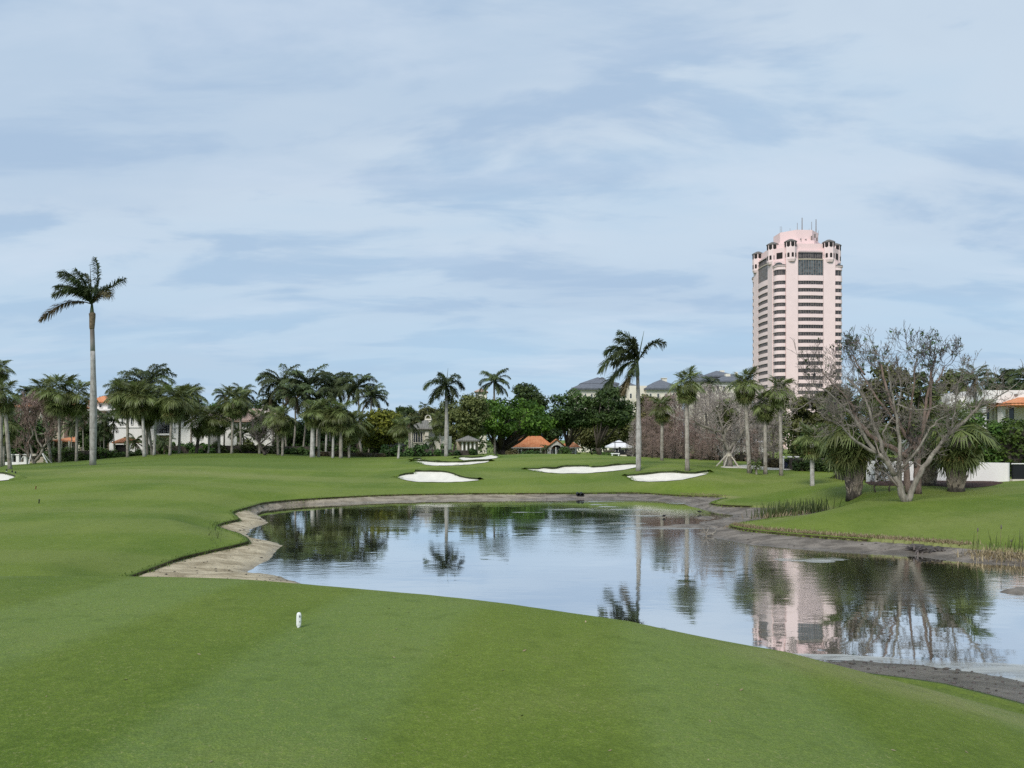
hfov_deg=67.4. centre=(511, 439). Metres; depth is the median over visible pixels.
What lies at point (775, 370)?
window
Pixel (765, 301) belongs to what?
window
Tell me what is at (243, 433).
clump palm
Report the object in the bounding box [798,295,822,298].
window
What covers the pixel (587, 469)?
sand bunker
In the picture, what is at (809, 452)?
cabbage palm
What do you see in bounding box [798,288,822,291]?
window
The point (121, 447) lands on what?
garden pavilion
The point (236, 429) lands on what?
clump palm
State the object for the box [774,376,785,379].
window
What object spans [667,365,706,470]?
cabbage palm
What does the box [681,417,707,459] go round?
bare cypress
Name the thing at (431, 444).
clump palm
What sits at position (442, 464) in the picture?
sand bunker
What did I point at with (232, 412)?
cabbage palm
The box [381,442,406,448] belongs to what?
hedge
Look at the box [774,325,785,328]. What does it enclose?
window
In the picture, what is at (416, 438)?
window
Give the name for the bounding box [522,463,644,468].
bunker lip
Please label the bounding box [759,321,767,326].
window
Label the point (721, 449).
bare cypress
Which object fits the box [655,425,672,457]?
bare cypress
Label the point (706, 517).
mud bar
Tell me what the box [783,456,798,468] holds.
gate
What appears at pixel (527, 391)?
tall tree
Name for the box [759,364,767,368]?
window
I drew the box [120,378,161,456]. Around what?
cabbage palm
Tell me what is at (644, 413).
tree
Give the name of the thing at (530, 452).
shrub border
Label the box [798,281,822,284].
window
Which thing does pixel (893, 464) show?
bare shrub
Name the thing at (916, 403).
tree
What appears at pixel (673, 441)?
bare cypress
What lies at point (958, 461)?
cabbage palm
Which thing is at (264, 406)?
coconut palm
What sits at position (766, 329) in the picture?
window
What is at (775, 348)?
window
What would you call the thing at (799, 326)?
window
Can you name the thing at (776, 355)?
window
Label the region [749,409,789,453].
tree
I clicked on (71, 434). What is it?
clump palm
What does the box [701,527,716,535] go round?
dead branch
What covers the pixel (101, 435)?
clump palm
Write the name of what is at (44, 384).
cabbage palm
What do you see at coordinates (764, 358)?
window
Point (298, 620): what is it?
tee marker
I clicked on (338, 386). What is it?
coconut palm
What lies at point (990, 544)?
reed shoots
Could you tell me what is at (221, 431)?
cabbage palm
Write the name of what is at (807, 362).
window
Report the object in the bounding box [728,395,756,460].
bare cypress
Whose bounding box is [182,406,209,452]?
cabbage palm
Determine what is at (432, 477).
sand bunker
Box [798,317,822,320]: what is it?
window
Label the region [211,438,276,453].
shrub border
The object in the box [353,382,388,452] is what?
coconut palm
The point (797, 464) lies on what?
hedge
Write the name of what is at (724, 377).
condominium
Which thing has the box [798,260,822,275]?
window
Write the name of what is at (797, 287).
hotel tower
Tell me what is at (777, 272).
window
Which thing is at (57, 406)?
cabbage palm
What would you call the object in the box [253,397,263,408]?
tree
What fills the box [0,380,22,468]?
cabbage palm
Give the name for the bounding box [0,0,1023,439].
sky
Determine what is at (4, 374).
cabbage palm
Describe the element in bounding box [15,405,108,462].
villa
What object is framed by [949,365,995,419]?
feather palm
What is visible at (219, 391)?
coconut palm
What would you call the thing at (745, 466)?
cart path
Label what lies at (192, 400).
cabbage palm
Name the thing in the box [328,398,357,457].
cabbage palm
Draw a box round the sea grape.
[361,408,407,448]
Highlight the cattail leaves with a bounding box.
[745,495,842,518]
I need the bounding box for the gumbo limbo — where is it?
[798,323,972,493]
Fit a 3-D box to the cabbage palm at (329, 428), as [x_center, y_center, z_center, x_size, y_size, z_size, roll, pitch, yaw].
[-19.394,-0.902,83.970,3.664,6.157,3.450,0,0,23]
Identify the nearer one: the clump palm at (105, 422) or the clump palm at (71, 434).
the clump palm at (105, 422)
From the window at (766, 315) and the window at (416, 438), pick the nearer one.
the window at (416, 438)
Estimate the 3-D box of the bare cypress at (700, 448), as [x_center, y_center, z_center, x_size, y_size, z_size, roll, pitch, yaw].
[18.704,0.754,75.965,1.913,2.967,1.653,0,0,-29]
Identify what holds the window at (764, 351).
in the hotel tower
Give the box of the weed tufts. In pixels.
[209,520,225,543]
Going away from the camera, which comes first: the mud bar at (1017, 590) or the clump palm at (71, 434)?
the mud bar at (1017, 590)
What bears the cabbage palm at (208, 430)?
on the ground at (104, 662)
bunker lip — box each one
[0,471,26,479]
[391,469,482,479]
[409,459,493,462]
[453,453,504,457]
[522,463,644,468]
[623,470,712,475]
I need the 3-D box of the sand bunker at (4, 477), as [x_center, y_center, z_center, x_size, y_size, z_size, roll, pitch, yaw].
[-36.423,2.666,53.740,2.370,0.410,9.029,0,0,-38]
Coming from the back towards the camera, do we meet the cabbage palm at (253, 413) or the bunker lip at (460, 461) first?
the cabbage palm at (253, 413)
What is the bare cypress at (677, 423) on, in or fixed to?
on the ground at (104, 662)
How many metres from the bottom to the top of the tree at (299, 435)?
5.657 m
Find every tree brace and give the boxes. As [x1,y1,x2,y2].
[20,453,51,463]
[716,453,739,467]
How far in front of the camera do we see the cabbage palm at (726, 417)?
66.85 m
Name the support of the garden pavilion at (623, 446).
on the ground at (104, 662)
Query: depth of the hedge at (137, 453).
92.45 m
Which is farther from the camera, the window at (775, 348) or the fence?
the window at (775, 348)
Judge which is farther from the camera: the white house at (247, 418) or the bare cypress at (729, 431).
the white house at (247, 418)
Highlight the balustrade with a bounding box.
[5,454,27,464]
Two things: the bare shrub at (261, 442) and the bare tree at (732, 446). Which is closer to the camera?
the bare tree at (732, 446)
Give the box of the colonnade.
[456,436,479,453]
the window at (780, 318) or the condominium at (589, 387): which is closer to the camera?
the condominium at (589, 387)
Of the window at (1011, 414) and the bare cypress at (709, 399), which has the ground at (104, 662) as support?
the bare cypress at (709, 399)
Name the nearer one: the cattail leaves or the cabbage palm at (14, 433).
the cattail leaves
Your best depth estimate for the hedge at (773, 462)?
67.02 m
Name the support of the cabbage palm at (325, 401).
on the ground at (104, 662)
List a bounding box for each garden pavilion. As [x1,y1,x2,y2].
[112,438,136,452]
[605,439,631,455]
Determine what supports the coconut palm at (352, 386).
on the ground at (104, 662)
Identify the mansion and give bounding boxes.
[107,405,223,453]
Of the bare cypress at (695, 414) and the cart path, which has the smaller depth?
the cart path
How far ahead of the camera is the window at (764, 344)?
301.18 m
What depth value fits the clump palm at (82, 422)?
98.95 m
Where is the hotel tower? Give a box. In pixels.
[752,219,842,448]
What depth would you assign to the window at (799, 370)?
289.72 m
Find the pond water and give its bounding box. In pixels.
[246,499,1023,677]
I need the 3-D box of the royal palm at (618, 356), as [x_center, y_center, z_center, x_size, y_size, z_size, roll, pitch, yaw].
[9.216,-3.005,59.504,5.204,11.194,3.578,0,0,25]
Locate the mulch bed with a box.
[865,480,1002,487]
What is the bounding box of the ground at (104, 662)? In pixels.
[0,440,1023,767]
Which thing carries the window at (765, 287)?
in the hotel tower
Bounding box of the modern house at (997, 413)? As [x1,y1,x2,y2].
[900,390,1023,451]
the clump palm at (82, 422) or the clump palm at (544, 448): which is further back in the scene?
the clump palm at (544, 448)
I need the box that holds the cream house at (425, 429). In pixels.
[405,415,451,449]
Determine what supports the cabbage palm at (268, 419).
on the ground at (104, 662)
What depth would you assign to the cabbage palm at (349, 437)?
84.53 m
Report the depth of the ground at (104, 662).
5.97 m
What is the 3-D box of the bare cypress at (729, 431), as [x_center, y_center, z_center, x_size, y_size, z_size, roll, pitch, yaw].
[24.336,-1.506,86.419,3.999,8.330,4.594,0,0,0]
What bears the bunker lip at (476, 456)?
on the ground at (104, 662)
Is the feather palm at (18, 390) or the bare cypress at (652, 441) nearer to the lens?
the bare cypress at (652, 441)
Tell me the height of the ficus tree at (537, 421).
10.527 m
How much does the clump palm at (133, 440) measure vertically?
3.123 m
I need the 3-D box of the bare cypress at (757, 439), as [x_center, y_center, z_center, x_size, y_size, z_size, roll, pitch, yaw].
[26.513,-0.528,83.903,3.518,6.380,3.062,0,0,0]
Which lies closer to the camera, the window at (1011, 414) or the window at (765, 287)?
the window at (1011, 414)
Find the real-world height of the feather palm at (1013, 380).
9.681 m
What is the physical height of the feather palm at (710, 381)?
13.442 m
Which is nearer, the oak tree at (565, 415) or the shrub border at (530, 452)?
the shrub border at (530, 452)
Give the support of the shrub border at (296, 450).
on the ground at (104, 662)
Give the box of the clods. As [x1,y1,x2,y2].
[837,659,1023,700]
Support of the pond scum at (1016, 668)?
on the pond water
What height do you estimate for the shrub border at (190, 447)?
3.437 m
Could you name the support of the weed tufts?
on the muddy bank
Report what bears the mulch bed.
on the ground at (104, 662)
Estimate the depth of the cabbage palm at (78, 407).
84.65 m
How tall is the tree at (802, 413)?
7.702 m
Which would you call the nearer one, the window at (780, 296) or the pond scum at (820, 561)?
the pond scum at (820, 561)
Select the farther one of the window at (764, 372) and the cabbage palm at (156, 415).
the window at (764, 372)
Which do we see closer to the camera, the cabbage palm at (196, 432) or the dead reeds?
the dead reeds
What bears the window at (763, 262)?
in the hotel tower
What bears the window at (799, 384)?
in the hotel tower
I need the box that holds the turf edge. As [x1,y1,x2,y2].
[126,492,1023,711]
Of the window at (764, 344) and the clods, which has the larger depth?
the window at (764, 344)
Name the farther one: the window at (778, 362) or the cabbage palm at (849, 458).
the window at (778, 362)
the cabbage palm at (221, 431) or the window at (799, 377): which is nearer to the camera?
the cabbage palm at (221, 431)
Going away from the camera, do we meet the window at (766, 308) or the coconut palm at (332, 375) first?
the coconut palm at (332, 375)
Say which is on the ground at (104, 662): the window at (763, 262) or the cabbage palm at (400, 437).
the cabbage palm at (400, 437)
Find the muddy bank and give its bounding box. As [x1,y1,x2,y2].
[139,494,1023,702]
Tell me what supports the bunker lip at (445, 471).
on the ground at (104, 662)
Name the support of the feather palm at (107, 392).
on the ground at (104, 662)
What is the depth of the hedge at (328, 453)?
88.93 m
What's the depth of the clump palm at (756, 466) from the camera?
58.97 m
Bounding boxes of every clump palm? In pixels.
[54,419,83,448]
[68,411,89,450]
[88,409,120,448]
[88,427,111,448]
[97,412,129,450]
[124,433,149,451]
[152,435,175,453]
[226,423,251,441]
[234,428,252,442]
[424,435,441,448]
[539,445,549,453]
[748,458,764,473]
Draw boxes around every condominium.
[474,389,487,453]
[566,377,620,451]
[619,378,681,450]
[689,370,751,449]
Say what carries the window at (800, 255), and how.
in the hotel tower
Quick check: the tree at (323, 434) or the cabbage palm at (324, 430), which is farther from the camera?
the tree at (323, 434)
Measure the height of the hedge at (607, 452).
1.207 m
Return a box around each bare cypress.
[626,419,635,456]
[632,394,655,454]
[633,417,655,456]
[641,402,669,457]
[644,431,659,457]
[653,392,684,457]
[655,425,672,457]
[665,391,692,458]
[665,432,682,458]
[669,411,694,458]
[680,393,704,458]
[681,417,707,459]
[689,383,720,459]
[692,433,709,459]
[701,383,733,460]
[702,424,721,460]
[710,396,743,460]
[715,390,745,460]
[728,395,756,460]
[735,408,759,461]
[740,409,770,461]
[741,428,761,461]
[759,417,783,457]
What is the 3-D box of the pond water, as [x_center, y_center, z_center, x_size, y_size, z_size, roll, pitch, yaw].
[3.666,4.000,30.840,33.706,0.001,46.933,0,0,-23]
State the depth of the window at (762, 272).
301.18 m
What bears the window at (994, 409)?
in the modern house at (997, 413)
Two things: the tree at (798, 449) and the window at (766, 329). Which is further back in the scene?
the window at (766, 329)
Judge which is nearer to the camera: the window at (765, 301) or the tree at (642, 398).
the tree at (642, 398)
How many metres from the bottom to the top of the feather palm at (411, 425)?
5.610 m
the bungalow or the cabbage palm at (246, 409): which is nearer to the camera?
the cabbage palm at (246, 409)
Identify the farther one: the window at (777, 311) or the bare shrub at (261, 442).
the window at (777, 311)
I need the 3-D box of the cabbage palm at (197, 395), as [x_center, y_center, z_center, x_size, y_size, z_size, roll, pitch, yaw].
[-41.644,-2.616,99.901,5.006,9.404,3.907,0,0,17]
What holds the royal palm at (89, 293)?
on the ground at (104, 662)
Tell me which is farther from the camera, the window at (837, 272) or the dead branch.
the window at (837, 272)
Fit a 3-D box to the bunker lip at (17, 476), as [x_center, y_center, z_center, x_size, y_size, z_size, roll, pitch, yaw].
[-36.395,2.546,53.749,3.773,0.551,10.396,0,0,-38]
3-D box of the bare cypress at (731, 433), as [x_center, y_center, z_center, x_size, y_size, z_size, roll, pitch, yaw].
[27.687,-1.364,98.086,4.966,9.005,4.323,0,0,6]
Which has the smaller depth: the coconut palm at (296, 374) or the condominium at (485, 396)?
the coconut palm at (296, 374)
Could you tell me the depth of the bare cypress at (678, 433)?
81.81 m
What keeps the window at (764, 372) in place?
in the hotel tower
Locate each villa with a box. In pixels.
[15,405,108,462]
[87,396,114,423]
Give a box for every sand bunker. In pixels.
[0,474,13,480]
[400,472,475,481]
[417,461,487,465]
[459,455,497,459]
[529,465,635,472]
[627,472,706,481]
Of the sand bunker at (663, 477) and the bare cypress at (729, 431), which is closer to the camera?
the sand bunker at (663, 477)
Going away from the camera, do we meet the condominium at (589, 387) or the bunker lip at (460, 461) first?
the bunker lip at (460, 461)
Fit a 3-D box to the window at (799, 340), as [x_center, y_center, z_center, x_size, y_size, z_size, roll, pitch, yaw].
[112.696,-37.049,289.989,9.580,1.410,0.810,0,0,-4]
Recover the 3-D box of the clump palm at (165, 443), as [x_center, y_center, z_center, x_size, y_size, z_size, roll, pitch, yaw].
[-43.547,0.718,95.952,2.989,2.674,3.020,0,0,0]
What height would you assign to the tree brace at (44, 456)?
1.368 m
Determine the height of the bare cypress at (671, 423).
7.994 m
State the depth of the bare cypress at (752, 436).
97.83 m
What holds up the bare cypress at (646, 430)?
on the ground at (104, 662)
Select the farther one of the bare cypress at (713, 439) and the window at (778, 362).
the window at (778, 362)
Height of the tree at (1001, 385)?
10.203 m
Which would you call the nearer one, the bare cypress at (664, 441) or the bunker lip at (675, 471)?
the bunker lip at (675, 471)
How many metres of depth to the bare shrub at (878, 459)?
40.49 m
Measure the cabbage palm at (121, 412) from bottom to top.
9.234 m
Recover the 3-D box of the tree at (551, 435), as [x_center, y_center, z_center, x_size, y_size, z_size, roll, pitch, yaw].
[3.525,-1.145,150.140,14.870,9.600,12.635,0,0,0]
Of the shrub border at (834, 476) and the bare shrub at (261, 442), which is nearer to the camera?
the shrub border at (834, 476)
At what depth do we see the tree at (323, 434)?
110.64 m
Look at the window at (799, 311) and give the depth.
289.72 m
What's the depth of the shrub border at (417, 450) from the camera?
89.88 m
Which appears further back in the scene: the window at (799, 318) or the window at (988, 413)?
the window at (799, 318)
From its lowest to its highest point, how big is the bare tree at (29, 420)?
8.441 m
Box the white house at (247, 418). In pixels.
[221,408,287,445]
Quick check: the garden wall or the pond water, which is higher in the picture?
the garden wall
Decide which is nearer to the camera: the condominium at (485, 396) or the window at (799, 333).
the condominium at (485, 396)
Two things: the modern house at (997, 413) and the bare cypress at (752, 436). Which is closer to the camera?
the modern house at (997, 413)
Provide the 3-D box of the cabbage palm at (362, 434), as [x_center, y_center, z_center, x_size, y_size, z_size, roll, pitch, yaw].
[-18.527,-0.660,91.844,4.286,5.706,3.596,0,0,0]
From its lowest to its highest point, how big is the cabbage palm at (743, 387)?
8.527 m
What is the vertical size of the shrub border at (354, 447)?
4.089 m
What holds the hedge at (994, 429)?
on the ground at (104, 662)
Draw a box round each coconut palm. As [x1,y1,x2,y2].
[211,387,234,444]
[229,382,256,443]
[254,363,304,445]
[256,391,287,445]
[274,382,315,446]
[278,364,336,446]
[296,383,337,448]
[312,370,353,441]
[321,372,355,404]
[336,373,377,450]
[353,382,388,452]
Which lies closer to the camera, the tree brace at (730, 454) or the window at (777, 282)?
the tree brace at (730, 454)
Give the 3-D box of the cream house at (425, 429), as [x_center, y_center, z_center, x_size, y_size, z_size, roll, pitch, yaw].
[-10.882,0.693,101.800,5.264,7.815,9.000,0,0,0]
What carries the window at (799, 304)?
in the hotel tower
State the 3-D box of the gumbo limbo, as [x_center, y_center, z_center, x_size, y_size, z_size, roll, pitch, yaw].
[19.261,-1.596,39.201,8.820,8.862,4.442,0,0,0]
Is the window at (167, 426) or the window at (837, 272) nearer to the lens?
the window at (167, 426)
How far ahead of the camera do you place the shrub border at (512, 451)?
113.63 m
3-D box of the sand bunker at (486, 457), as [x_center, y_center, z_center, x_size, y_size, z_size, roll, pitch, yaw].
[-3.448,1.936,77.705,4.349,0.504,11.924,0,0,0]
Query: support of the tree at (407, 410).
on the ground at (104, 662)
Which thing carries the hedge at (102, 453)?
on the ground at (104, 662)
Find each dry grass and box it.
[680,492,727,497]
[723,522,981,546]
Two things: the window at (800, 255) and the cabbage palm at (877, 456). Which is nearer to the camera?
the cabbage palm at (877, 456)
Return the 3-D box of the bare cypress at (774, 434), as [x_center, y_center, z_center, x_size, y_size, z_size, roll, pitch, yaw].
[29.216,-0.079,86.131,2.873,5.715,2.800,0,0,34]
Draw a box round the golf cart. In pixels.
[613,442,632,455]
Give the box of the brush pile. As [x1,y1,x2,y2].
[902,543,959,554]
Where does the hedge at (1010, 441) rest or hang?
on the ground at (104, 662)
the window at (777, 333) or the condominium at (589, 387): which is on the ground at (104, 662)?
the condominium at (589, 387)
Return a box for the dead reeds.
[955,543,1023,565]
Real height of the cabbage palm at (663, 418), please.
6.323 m
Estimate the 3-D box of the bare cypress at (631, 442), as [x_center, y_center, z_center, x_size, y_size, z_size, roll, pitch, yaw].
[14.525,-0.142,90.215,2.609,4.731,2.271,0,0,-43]
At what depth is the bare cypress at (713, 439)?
77.76 m
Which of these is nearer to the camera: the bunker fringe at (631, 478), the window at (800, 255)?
the bunker fringe at (631, 478)
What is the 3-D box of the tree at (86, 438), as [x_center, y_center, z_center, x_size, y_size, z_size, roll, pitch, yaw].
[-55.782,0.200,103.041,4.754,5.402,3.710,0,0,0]
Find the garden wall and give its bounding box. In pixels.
[866,461,1009,481]
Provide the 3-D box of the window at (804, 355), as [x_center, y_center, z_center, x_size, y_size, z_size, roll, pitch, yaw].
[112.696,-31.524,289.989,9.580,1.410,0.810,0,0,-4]
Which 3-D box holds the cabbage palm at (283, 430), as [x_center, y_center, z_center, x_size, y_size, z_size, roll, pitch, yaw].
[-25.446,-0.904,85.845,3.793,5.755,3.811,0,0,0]
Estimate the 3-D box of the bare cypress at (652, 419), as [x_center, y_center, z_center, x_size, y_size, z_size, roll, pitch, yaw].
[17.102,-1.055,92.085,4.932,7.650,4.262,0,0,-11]
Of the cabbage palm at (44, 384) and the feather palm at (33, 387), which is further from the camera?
the feather palm at (33, 387)
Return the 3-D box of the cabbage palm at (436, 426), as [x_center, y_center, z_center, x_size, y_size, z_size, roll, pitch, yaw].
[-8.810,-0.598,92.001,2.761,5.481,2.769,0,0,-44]
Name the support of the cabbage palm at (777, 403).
on the ground at (104, 662)
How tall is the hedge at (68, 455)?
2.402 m
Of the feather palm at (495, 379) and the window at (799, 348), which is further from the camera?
the window at (799, 348)
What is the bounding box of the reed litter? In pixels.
[741,510,810,519]
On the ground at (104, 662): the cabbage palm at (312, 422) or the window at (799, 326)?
the cabbage palm at (312, 422)
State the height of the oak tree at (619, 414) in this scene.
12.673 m
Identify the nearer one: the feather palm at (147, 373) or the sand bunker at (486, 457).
the sand bunker at (486, 457)
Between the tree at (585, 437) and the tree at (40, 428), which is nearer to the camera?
the tree at (40, 428)
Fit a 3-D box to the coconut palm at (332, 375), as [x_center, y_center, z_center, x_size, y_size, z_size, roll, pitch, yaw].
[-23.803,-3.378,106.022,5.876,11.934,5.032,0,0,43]
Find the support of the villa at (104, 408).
on the ground at (104, 662)
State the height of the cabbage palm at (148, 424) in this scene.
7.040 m
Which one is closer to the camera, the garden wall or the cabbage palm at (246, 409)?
the garden wall
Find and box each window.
[166,421,169,431]
[413,432,422,442]
[758,265,767,283]
[759,259,766,267]
[759,285,767,291]
[759,292,767,298]
[759,299,767,305]
[759,307,767,312]
[759,314,767,319]
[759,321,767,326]
[759,328,767,333]
[759,335,767,340]
[759,342,767,347]
[759,349,767,354]
[759,356,767,361]
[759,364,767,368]
[759,371,767,375]
[774,269,785,275]
[774,281,785,284]
[774,288,785,292]
[774,295,785,299]
[774,303,785,306]
[774,310,785,313]
[774,317,785,321]
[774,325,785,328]
[774,332,785,335]
[774,339,785,343]
[774,347,785,350]
[774,354,785,357]
[774,361,785,364]
[774,369,785,372]
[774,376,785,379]
[798,253,822,258]
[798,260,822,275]
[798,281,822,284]
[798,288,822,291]
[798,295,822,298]
[798,303,822,306]
[798,310,822,313]
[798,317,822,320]
[798,325,822,328]
[798,332,822,335]
[798,339,822,342]
[798,347,822,350]
[798,354,822,357]
[798,361,822,364]
[798,369,822,371]
[798,376,822,379]
[798,383,822,386]
[835,270,841,275]
[986,407,989,419]
[993,407,995,419]
[1007,407,1014,419]
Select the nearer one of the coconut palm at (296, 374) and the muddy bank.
the muddy bank
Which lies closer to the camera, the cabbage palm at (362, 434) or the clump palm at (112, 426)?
the cabbage palm at (362, 434)
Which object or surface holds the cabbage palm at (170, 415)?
on the ground at (104, 662)
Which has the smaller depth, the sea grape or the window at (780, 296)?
the sea grape
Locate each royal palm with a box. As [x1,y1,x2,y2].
[38,256,127,464]
[422,372,465,455]
[596,330,666,470]
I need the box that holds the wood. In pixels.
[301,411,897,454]
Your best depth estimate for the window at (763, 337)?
301.18 m
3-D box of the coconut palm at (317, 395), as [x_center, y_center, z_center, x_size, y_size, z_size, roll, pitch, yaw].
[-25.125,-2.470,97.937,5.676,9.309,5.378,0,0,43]
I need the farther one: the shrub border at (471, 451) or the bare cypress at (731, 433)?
the bare cypress at (731, 433)
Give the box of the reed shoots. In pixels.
[961,531,1023,562]
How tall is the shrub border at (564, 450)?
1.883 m
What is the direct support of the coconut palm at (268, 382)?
on the ground at (104, 662)
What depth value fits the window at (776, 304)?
289.72 m
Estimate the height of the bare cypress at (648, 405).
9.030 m
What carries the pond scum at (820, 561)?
on the pond water
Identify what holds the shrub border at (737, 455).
on the ground at (104, 662)
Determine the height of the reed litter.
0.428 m
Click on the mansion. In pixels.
(135, 430)
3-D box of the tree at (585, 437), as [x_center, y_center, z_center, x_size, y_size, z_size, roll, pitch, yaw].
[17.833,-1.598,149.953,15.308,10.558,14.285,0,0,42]
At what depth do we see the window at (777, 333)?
289.65 m
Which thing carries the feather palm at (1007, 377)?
on the ground at (104, 662)
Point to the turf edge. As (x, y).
(994, 698)
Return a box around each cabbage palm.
[0,360,15,466]
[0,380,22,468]
[3,409,25,465]
[26,377,60,462]
[32,373,79,462]
[62,379,100,460]
[102,377,146,456]
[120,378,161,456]
[134,390,156,454]
[135,416,159,454]
[140,384,173,454]
[152,383,193,454]
[162,385,202,452]
[177,382,208,442]
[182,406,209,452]
[192,405,228,452]
[206,408,234,452]
[216,383,252,453]
[228,388,255,444]
[241,408,270,453]
[262,405,289,454]
[268,406,297,455]
[296,399,326,456]
[306,397,329,456]
[319,404,350,457]
[321,408,333,451]
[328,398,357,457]
[330,410,368,457]
[351,410,374,450]
[386,416,411,457]
[428,412,450,454]
[648,395,675,460]
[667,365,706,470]
[710,398,739,465]
[722,365,766,472]
[748,391,778,473]
[758,375,797,475]
[790,422,830,485]
[813,396,896,500]
[869,423,895,481]
[902,405,959,485]
[923,398,1002,491]
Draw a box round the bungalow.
[507,436,581,453]
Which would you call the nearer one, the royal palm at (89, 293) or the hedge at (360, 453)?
the royal palm at (89, 293)
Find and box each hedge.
[43,446,98,462]
[96,447,122,458]
[113,449,149,457]
[309,449,346,456]
[345,450,387,456]
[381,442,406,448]
[601,450,614,455]
[759,455,778,467]
[784,457,833,471]
[925,412,1003,462]
[979,416,1023,476]
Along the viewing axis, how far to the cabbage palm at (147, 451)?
89.88 m
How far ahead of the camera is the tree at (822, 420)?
69.41 m
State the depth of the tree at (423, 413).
130.71 m
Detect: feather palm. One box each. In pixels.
[15,385,32,396]
[25,385,44,395]
[102,381,125,409]
[109,363,176,442]
[399,412,421,447]
[478,368,510,453]
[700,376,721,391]
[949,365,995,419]
[980,368,1022,389]
[1003,367,1023,389]
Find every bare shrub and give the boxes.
[246,414,292,454]
[865,455,888,491]
[878,458,896,491]
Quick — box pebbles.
[160,493,1018,691]
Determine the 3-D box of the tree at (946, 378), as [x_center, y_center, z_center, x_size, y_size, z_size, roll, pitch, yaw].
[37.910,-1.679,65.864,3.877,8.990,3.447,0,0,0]
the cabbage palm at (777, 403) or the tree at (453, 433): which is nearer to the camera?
the cabbage palm at (777, 403)
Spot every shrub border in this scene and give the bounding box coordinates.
[148,439,214,453]
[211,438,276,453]
[275,443,322,454]
[315,436,379,452]
[379,443,443,456]
[448,448,477,455]
[505,449,518,454]
[520,450,540,453]
[557,446,571,453]
[632,448,767,461]
[822,452,912,479]
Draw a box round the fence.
[1010,463,1023,480]
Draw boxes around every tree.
[3,390,73,463]
[5,411,57,462]
[78,422,112,450]
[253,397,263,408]
[274,418,310,445]
[298,403,345,441]
[395,405,416,443]
[404,406,442,435]
[436,398,464,449]
[449,392,492,437]
[454,397,558,454]
[497,415,566,442]
[506,382,549,424]
[545,387,602,453]
[568,409,635,450]
[583,386,635,454]
[631,394,653,453]
[641,403,672,457]
[664,380,811,465]
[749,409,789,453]
[771,324,1023,501]
[783,392,822,456]
[796,428,826,457]
[811,384,862,453]
[858,361,917,446]
[901,371,943,444]
[937,368,971,393]
[985,382,1020,389]
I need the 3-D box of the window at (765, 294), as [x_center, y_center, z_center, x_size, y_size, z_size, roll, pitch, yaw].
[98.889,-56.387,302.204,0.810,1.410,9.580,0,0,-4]
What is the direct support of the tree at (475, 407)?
on the ground at (104, 662)
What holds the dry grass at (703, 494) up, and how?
on the muddy bank
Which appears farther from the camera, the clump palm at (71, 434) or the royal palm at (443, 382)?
the clump palm at (71, 434)
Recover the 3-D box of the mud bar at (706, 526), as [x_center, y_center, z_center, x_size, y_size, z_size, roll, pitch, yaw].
[8.507,3.966,35.296,4.830,0.089,1.670,0,0,0]
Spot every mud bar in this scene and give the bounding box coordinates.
[654,524,723,528]
[695,516,714,518]
[1000,587,1023,594]
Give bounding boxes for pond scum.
[618,527,699,528]
[775,558,846,562]
[792,653,1023,681]
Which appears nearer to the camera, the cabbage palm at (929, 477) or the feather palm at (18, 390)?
the cabbage palm at (929, 477)
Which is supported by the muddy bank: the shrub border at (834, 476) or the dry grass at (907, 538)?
the dry grass at (907, 538)
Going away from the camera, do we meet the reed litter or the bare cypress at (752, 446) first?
the reed litter
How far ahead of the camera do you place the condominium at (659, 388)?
223.75 m
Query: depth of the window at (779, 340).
289.65 m
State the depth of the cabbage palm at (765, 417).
59.87 m
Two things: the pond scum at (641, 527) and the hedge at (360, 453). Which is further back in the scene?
the hedge at (360, 453)
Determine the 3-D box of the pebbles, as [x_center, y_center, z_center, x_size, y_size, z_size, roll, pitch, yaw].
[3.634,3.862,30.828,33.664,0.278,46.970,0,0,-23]
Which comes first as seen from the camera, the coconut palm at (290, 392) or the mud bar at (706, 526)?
the mud bar at (706, 526)
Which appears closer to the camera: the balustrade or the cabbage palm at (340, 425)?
the cabbage palm at (340, 425)
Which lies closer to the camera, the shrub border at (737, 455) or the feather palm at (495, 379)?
the shrub border at (737, 455)
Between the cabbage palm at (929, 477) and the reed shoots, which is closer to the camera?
the reed shoots
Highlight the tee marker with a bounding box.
[296,612,300,627]
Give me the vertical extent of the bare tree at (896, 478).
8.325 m
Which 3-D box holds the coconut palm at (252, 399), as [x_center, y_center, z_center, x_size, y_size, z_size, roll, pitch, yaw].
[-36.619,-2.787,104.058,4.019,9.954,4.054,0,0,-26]
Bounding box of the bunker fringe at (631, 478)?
[5,454,708,480]
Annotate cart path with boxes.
[722,465,791,469]
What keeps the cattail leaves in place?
on the muddy bank
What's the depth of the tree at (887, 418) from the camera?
61.44 m

